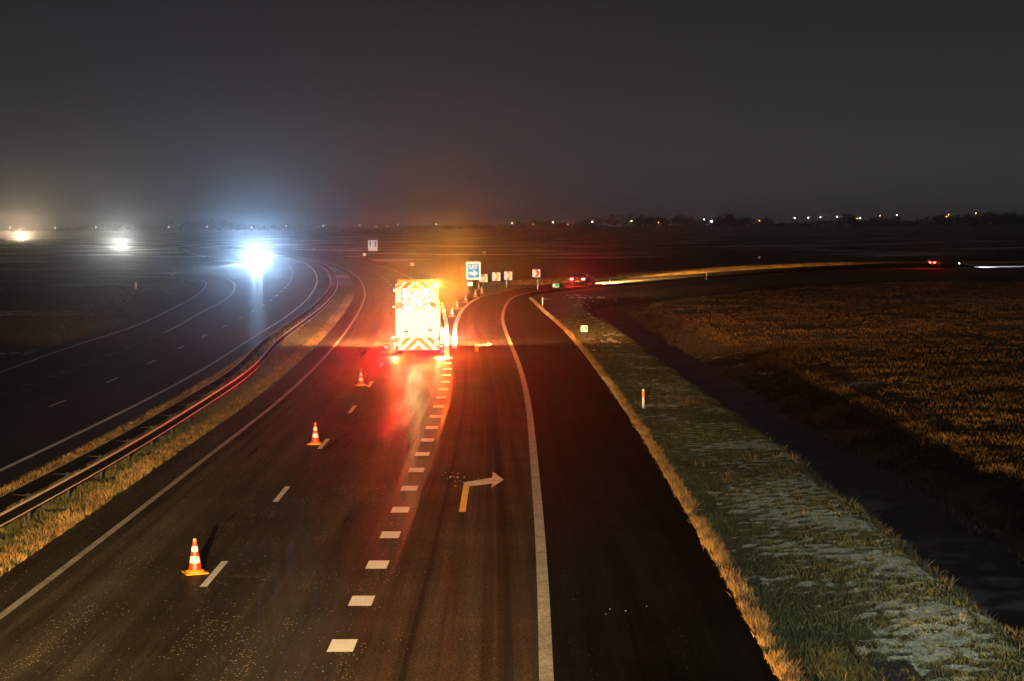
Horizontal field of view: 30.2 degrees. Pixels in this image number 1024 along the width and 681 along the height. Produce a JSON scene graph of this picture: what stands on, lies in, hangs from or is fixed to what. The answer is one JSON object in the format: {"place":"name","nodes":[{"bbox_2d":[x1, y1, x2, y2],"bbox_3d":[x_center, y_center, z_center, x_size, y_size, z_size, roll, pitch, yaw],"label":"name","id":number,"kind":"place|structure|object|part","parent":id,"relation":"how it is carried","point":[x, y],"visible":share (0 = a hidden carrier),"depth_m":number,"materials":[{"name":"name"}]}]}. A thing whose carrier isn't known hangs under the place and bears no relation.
{"place":"outdoors","nodes":[
{"label":"outdoors","id":0,"kind":"place"},
{"bbox_2d":[0,285,186,358],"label":"field grass","id":1,"kind":"structure","parent":0,"point":[88,298],"depth_m":177.06,"materials":[{"name":"green plant"}]},
{"bbox_2d":[439,296,483,356],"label":"gore paving","id":2,"kind":"structure","parent":0,"point":[449,303],"depth_m":170.82,"materials":[{"name":"grey asphalt"}]},
{"bbox_2d":[444,325,449,336],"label":"traffic cone","id":3,"kind":"object","parent":2,"relation":"on","point":[446,333],"visible":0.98,"depth_m":125.55,"materials":[{"name":"orange plastic"}]},
{"bbox_2d":[0,224,1023,680],"bbox_3d":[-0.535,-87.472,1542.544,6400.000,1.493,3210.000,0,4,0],"label":"ground","id":4,"kind":"structure","parent":0,"point":[444,256],"depth_m":161.27,"materials":[{"name":"plant"}]},
{"bbox_2d":[0,239,176,248],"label":"guardrail","id":5,"kind":"object","parent":4,"relation":"on","point":[93,243],"visible":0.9,"depth_m":703.79,"materials":[{"name":"metal"}]},
{"bbox_2d":[0,271,242,401],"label":"entry ramp","id":6,"kind":"structure","parent":4,"relation":"on","point":[36,373],"depth_m":126.51,"materials":[{"name":"grey asphalt"}]},
{"bbox_2d":[0,336,157,394],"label":"merge block marking","id":7,"kind":"object","parent":6,"relation":"on","point":[79,365],"visible":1,"depth_m":101.52,"materials":[{"name":"white paint"}]},
{"bbox_2d":[132,282,136,288],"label":"roadside cabinet","id":8,"kind":"object","parent":4,"relation":"on","point":[134,285],"visible":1,"depth_m":223.09,"materials":[{"name":"metal"}]},
{"bbox_2d":[139,223,152,230],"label":"tree","id":9,"kind":"object","parent":4,"relation":"on","point":[144,227],"visible":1,"depth_m":2216.10,"materials":[{"name":"grey plant"}]},
{"bbox_2d":[0,240,324,488],"bbox_3d":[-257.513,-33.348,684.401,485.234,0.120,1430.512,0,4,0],"label":"opposite motorway","id":10,"kind":"structure","parent":4,"relation":"on","point":[31,422],"depth_m":95.97,"materials":[{"name":"grey asphalt"}]},
{"bbox_2d":[0,247,317,470],"bbox_3d":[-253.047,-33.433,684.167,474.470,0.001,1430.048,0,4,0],"label":"opposite road marking","id":11,"kind":"object","parent":10,"relation":"on","point":[48,447],"visible":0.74,"depth_m":104.69,"materials":[{"name":"paint"}]},
{"bbox_2d":[252,255,261,262],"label":"car","id":12,"kind":"object","parent":10,"relation":"on","point":[257,258],"visible":1,"depth_m":366.94,"materials":[{"name":"grey paint"}]},
{"bbox_2d":[0,295,328,510],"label":"opposite median grass","id":13,"kind":"structure","parent":4,"relation":"on","point":[83,449],"depth_m":68.66,"materials":[{"name":"brown plant"}]},
{"bbox_2d":[0,243,337,527],"bbox_3d":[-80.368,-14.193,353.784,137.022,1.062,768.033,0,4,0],"label":"guardrail","id":14,"kind":"object","parent":4,"relation":"on","point":[29,504],"visible":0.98,"depth_m":62.92,"materials":[{"name":"metal"}]},
{"bbox_2d":[0,286,353,576],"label":"median grass","id":15,"kind":"structure","parent":4,"relation":"on","point":[341,294],"depth_m":66.30,"materials":[{"name":"brown plant"}]},
{"bbox_2d":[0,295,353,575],"bbox_3d":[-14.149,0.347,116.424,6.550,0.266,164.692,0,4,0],"label":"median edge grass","id":16,"kind":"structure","parent":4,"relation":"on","point":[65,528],"depth_m":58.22,"materials":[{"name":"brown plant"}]},
{"bbox_2d":[220,220,231,228],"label":"tree","id":17,"kind":"object","parent":4,"relation":"on","point":[225,223],"visible":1,"depth_m":2272.76,"materials":[{"name":"grey plant"}]},
{"bbox_2d":[0,238,464,680],"bbox_3d":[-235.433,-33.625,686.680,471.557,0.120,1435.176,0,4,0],"label":"motorway","id":18,"kind":"structure","parent":4,"relation":"on","point":[129,600],"depth_m":45.67,"materials":[{"name":"grey asphalt"}]},
{"bbox_2d":[182,538,208,575],"bbox_3d":[-6.823,4.633,40.763,0.480,0.752,0.480,-2,4,-24],"label":"traffic cone","id":19,"kind":"object","parent":18,"relation":"on","point":[195,567],"visible":1,"depth_m":40.68,"materials":[{"name":"orange plastic"}]},
{"bbox_2d":[0,241,441,619],"bbox_3d":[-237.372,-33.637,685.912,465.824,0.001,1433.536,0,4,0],"label":"edge line marking","id":20,"kind":"object","parent":18,"relation":"on","point":[17,603],"visible":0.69,"depth_m":51.79,"materials":[{"name":"paint"}]},
{"bbox_2d":[200,264,395,586],"bbox_3d":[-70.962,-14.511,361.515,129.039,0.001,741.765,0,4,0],"label":"lane dash marking","id":21,"kind":"object","parent":18,"relation":"on","point":[213,574],"visible":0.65,"depth_m":51.55,"materials":[{"name":"paint"}]},
{"bbox_2d":[191,375,417,577],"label":"road repair joints","id":22,"kind":"object","parent":18,"relation":"on","point":[279,575],"visible":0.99,"depth_m":40.45,"materials":[{"name":"black asphalt"}]},
{"bbox_2d":[307,422,323,444],"bbox_3d":[-6.697,3.157,64.523,0.480,0.752,0.480,0,4,10],"label":"traffic cone","id":23,"kind":"object","parent":18,"relation":"on","point":[315,439],"visible":1,"depth_m":64.44,"materials":[{"name":"orange plastic"}]},
{"bbox_2d":[355,369,367,385],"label":"traffic cone","id":24,"kind":"object","parent":18,"relation":"on","point":[360,381],"visible":1,"depth_m":87.68,"materials":[{"name":"orange plastic"}]},
{"bbox_2d":[381,339,390,352],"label":"traffic cone","id":25,"kind":"object","parent":18,"relation":"on","point":[385,348],"visible":1,"depth_m":110.28,"materials":[{"name":"orange plastic"}]},
{"bbox_2d":[393,279,444,352],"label":"works truck","id":26,"kind":"object","parent":18,"relation":"on","point":[418,311],"visible":1,"depth_m":107.65,"materials":[{"name":"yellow metal"}]},
{"bbox_2d":[441,327,446,338],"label":"traffic cone","id":27,"kind":"object","parent":18,"relation":"on","point":[442,334],"visible":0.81,"depth_m":122.79,"materials":[{"name":"orange plastic"}]},
{"bbox_2d":[368,240,377,251],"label":"information sign","id":28,"kind":"object","parent":4,"relation":"on","point":[372,245],"visible":0.94,"depth_m":429.43,"materials":[{"name":"metal"}]},
{"bbox_2d":[441,224,451,228],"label":"tree","id":29,"kind":"object","parent":4,"relation":"on","point":[445,226],"visible":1,"depth_m":2190.59,"materials":[{"name":"grey plant"}]},
{"bbox_2d":[466,262,480,291],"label":"exit sign","id":30,"kind":"object","parent":4,"relation":"on","point":[473,270],"visible":0.96,"depth_m":207.77,"materials":[{"name":"metal"}]},
{"bbox_2d":[479,274,487,288],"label":"chevron sign","id":31,"kind":"object","parent":4,"relation":"on","point":[483,279],"visible":0.84,"depth_m":217.93,"materials":[{"name":"metal"}]},
{"bbox_2d":[492,273,499,287],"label":"chevron sign","id":32,"kind":"object","parent":4,"relation":"on","point":[496,277],"visible":0.95,"depth_m":219.81,"materials":[{"name":"metal"}]},
{"bbox_2d":[504,272,511,287],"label":"chevron sign","id":33,"kind":"object","parent":4,"relation":"on","point":[508,276],"visible":0.94,"depth_m":221.75,"materials":[{"name":"metal"}]},
{"bbox_2d":[0,213,1023,231],"bbox_3d":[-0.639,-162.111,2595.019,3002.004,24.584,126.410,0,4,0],"label":"woodland","id":34,"kind":"object","parent":4,"relation":"on","point":[191,226],"visible":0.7,"depth_m":2570.47,"materials":[{"name":"grey plant"}]},
{"bbox_2d":[529,220,538,228],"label":"tree","id":35,"kind":"object","parent":4,"relation":"on","point":[533,223],"visible":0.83,"depth_m":2283.51,"materials":[{"name":"brown plant"}]},
{"bbox_2d":[532,269,539,285],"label":"chevron sign","id":36,"kind":"object","parent":4,"relation":"on","point":[536,273],"visible":0.91,"depth_m":226.79,"materials":[{"name":"metal"}]},
{"bbox_2d":[535,221,549,228],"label":"tree","id":37,"kind":"object","parent":4,"relation":"on","point":[541,224],"visible":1,"depth_m":2223.63,"materials":[{"name":"brown plant"}]},
{"bbox_2d":[546,220,557,226],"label":"tree","id":38,"kind":"object","parent":4,"relation":"on","point":[551,222],"visible":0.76,"depth_m":2271.55,"materials":[{"name":"grey plant"}]},
{"bbox_2d":[556,222,568,228],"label":"tree","id":39,"kind":"object","parent":4,"relation":"on","point":[562,224],"visible":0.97,"depth_m":2303.37,"materials":[{"name":"grey plant"}]},
{"bbox_2d":[581,326,587,338],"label":"marker sign","id":40,"kind":"object","parent":4,"relation":"on","point":[584,329],"visible":0.91,"depth_m":122.17,"materials":[{"name":"metal"}]},
{"bbox_2d":[583,220,593,228],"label":"tree","id":41,"kind":"object","parent":4,"relation":"on","point":[587,223],"visible":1,"depth_m":2263.32,"materials":[{"name":"grey plant"}]},
{"bbox_2d":[300,263,896,680],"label":"exit ramp edge","id":42,"kind":"object","parent":4,"relation":"on","point":[346,621],"visible":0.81,"depth_m":42.88,"materials":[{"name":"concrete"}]},
{"bbox_2d":[327,298,478,651],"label":"block line marking","id":43,"kind":"object","parent":42,"relation":"on","point":[341,645],"visible":0.91,"depth_m":49.53,"materials":[{"name":"paint"}]},
{"bbox_2d":[632,216,648,227],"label":"tree","id":44,"kind":"object","parent":4,"relation":"on","point":[639,222],"visible":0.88,"depth_m":2290.73,"materials":[{"name":"grey plant"}]},
{"bbox_2d":[642,389,643,407],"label":"reflector post","id":45,"kind":"object","parent":4,"relation":"on","point":[643,398],"visible":0.84,"depth_m":77.04,"materials":[{"name":"white plastic"}]},
{"bbox_2d":[644,216,657,226],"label":"tree","id":46,"kind":"object","parent":4,"relation":"on","point":[650,220],"visible":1,"depth_m":2215.43,"materials":[{"name":"grey plant"}]},
{"bbox_2d":[529,297,808,680],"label":"verge straw grass","id":47,"kind":"structure","parent":4,"relation":"on","point":[760,624],"depth_m":43.84,"materials":[{"name":"beige plant"}]},
{"bbox_2d":[672,214,682,224],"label":"tree","id":48,"kind":"object","parent":4,"relation":"on","point":[676,220],"visible":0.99,"depth_m":2222.44,"materials":[{"name":"brown plant"}]},
{"bbox_2d":[681,216,693,227],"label":"tree","id":49,"kind":"object","parent":4,"relation":"on","point":[687,219],"visible":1,"depth_m":2212.71,"materials":[{"name":"grey plant"}]},
{"bbox_2d":[353,263,1023,680],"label":"exit lane","id":50,"kind":"structure","parent":4,"relation":"on","point":[459,601],"depth_m":43.96,"materials":[{"name":"grey asphalt"}]},
{"bbox_2d":[459,472,503,511],"bbox_3d":[-1.088,4.205,53.215,0.999,0.001,7.974,0,4,9],"label":"turn arrow marking","id":51,"kind":"object","parent":50,"relation":"on","point":[495,479],"visible":1,"depth_m":54.38,"materials":[{"name":"white paint"}]},
{"bbox_2d":[475,342,491,350],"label":"turn arrow marking","id":52,"kind":"object","parent":50,"relation":"on","point":[478,346],"visible":1,"depth_m":116.07,"materials":[{"name":"white paint"}]},
{"bbox_2d":[570,273,595,285],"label":"car","id":53,"kind":"object","parent":50,"relation":"on","point":[585,279],"visible":1,"depth_m":224.22,"materials":[{"name":"grey paint"}]},
{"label":"rear window","id":54,"kind":"part","parent":53,"relation":"part of","materials":[{"name":"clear glass"}]},
{"bbox_2d":[475,263,895,680],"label":"exit edge marking","id":55,"kind":"object","parent":50,"relation":"on","point":[545,649],"visible":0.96,"depth_m":43.88,"materials":[{"name":"paint"}]},
{"bbox_2d":[689,219,703,227],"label":"tree","id":56,"kind":"object","parent":4,"relation":"on","point":[695,222],"visible":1,"depth_m":2210.01,"materials":[{"name":"grey plant"}]},
{"bbox_2d":[709,218,729,228],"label":"tree","id":57,"kind":"object","parent":4,"relation":"on","point":[717,223],"visible":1,"depth_m":1841.17,"materials":[{"name":"grey plant"}]},
{"bbox_2d":[717,212,735,225],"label":"tree","id":58,"kind":"object","parent":4,"relation":"on","point":[729,217],"visible":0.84,"depth_m":1918.47,"materials":[{"name":"grey plant"}]},
{"bbox_2d":[726,218,743,228],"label":"tree","id":59,"kind":"object","parent":4,"relation":"on","point":[736,224],"visible":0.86,"depth_m":1917.05,"materials":[{"name":"grey plant"}]},
{"bbox_2d":[738,217,752,228],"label":"tree","id":60,"kind":"object","parent":4,"relation":"on","point":[747,221],"visible":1,"depth_m":1898.14,"materials":[{"name":"grey plant"}]},
{"bbox_2d":[487,260,1023,284],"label":"ramp verge grass","id":61,"kind":"structure","parent":4,"relation":"on","point":[545,281],"depth_m":282.41,"materials":[{"name":"green plant"}]},
{"bbox_2d":[504,266,1023,680],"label":"hard shoulder","id":62,"kind":"object","parent":4,"relation":"on","point":[638,589],"visible":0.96,"depth_m":43.77},
{"bbox_2d":[762,217,773,227],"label":"tree","id":63,"kind":"object","parent":4,"relation":"on","point":[767,220],"visible":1,"depth_m":2274.87,"materials":[{"name":"grey plant"}]},
{"bbox_2d":[778,222,786,226],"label":"tree","id":64,"kind":"object","parent":4,"relation":"on","point":[780,224],"visible":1,"depth_m":2275.89,"materials":[{"name":"grey plant"}]},
{"bbox_2d":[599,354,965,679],"bbox_3d":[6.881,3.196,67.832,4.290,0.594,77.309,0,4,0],"label":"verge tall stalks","id":65,"kind":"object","parent":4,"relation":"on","point":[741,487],"visible":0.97,"depth_m":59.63,"materials":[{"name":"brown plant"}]},
{"bbox_2d":[600,292,1023,655],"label":"ditch bank grass","id":66,"kind":"structure","parent":4,"relation":"on","point":[905,545],"depth_m":71.14,"materials":[{"name":"plant"}]},
{"bbox_2d":[842,212,856,227],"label":"tree","id":67,"kind":"object","parent":4,"relation":"on","point":[848,218],"visible":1,"depth_m":1887.15,"materials":[{"name":"grey plant"}]},
{"bbox_2d":[850,219,866,227],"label":"tree","id":68,"kind":"object","parent":4,"relation":"on","point":[857,224],"visible":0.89,"depth_m":1898.89,"materials":[{"name":"grey plant"}]},
{"bbox_2d":[868,217,879,226],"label":"tree","id":69,"kind":"object","parent":4,"relation":"on","point":[875,219],"visible":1,"depth_m":2271.23,"materials":[{"name":"grey plant"}]},
{"bbox_2d":[877,217,890,226],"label":"tree","id":70,"kind":"object","parent":4,"relation":"on","point":[882,221],"visible":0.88,"depth_m":2297.93,"materials":[{"name":"grey plant"}]},
{"bbox_2d":[846,642,924,680],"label":"grass","id":71,"kind":"structure","parent":4,"relation":"on","point":[894,668],"depth_m":31.73,"materials":[{"name":"green plant"}]},
{"bbox_2d":[888,216,900,226],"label":"tree","id":72,"kind":"object","parent":4,"relation":"on","point":[897,220],"visible":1,"depth_m":2267.54,"materials":[{"name":"grey plant"}]},
{"bbox_2d":[905,220,919,226],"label":"tree","id":73,"kind":"object","parent":4,"relation":"on","point":[911,223],"visible":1,"depth_m":2185.98,"materials":[{"name":"grey plant"}]},
{"bbox_2d":[932,216,945,226],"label":"tree","id":74,"kind":"object","parent":4,"relation":"on","point":[935,218],"visible":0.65,"depth_m":2267.64,"materials":[{"name":"grey plant"}]},
{"bbox_2d":[929,258,958,267],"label":"car","id":75,"kind":"object","parent":4,"relation":"on","point":[938,262],"visible":1,"depth_m":300.06,"materials":[{"name":"grey paint"}]},
{"bbox_2d":[937,216,956,226],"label":"tree","id":76,"kind":"object","parent":4,"relation":"on","point":[947,219],"visible":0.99,"depth_m":2194.62,"materials":[{"name":"grey plant"}]},
{"bbox_2d":[950,216,964,226],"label":"tree","id":77,"kind":"object","parent":4,"relation":"on","point":[959,219],"visible":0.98,"depth_m":2209.88,"materials":[{"name":"grey plant"}]},
{"bbox_2d":[963,214,987,227],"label":"tree","id":78,"kind":"object","parent":4,"relation":"on","point":[970,220],"visible":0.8,"depth_m":1876.48,"materials":[{"name":"grey plant"}]},
{"bbox_2d":[975,211,995,227],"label":"tree","id":79,"kind":"object","parent":4,"relation":"on","point":[985,219],"visible":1,"depth_m":1856.11,"materials":[{"name":"grey plant"}]},
{"bbox_2d":[983,212,1000,226],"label":"tree","id":80,"kind":"object","parent":4,"relation":"on","point":[990,218],"visible":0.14,"depth_m":1922.33,"materials":[{"name":"grey plant"}]},
{"bbox_2d":[988,212,1011,227],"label":"tree","id":81,"kind":"object","parent":4,"relation":"on","point":[1003,221],"visible":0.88,"depth_m":1878.79,"materials":[{"name":"grey plant"}]},
{"bbox_2d":[1001,211,1016,226],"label":"tree","id":82,"kind":"object","parent":4,"relation":"on","point":[1006,213],"visible":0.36,"depth_m":1900.74,"materials":[{"name":"grey plant"}]},
{"bbox_2d":[0,0,1023,229],"label":"sky","id":83,"kind":"structure","parent":0,"point":[347,113],"materials":[{"name":"black"}]},
{"bbox_2d":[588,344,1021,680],"bbox_3d":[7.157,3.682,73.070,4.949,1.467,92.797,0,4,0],"label":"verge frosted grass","id":84,"kind":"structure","parent":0,"point":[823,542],"depth_m":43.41,"materials":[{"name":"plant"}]},
{"bbox_2d":[595,292,1023,636],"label":"ditch water","id":85,"kind":"structure","parent":0,"point":[985,571],"depth_m":60.03,"materials":[{"name":"black liquid"}]},
{"bbox_2d":[778,646,886,680],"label":"verge golden grass","id":86,"kind":"structure","parent":0,"point":[829,666],"depth_m":31.78,"materials":[{"name":"plant"}]},
{"bbox_2d":[649,281,1023,494],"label":"field grass","id":87,"kind":"structure","parent":0,"point":[909,427],"depth_m":111.26,"materials":[{"name":"plant"}]}
]}

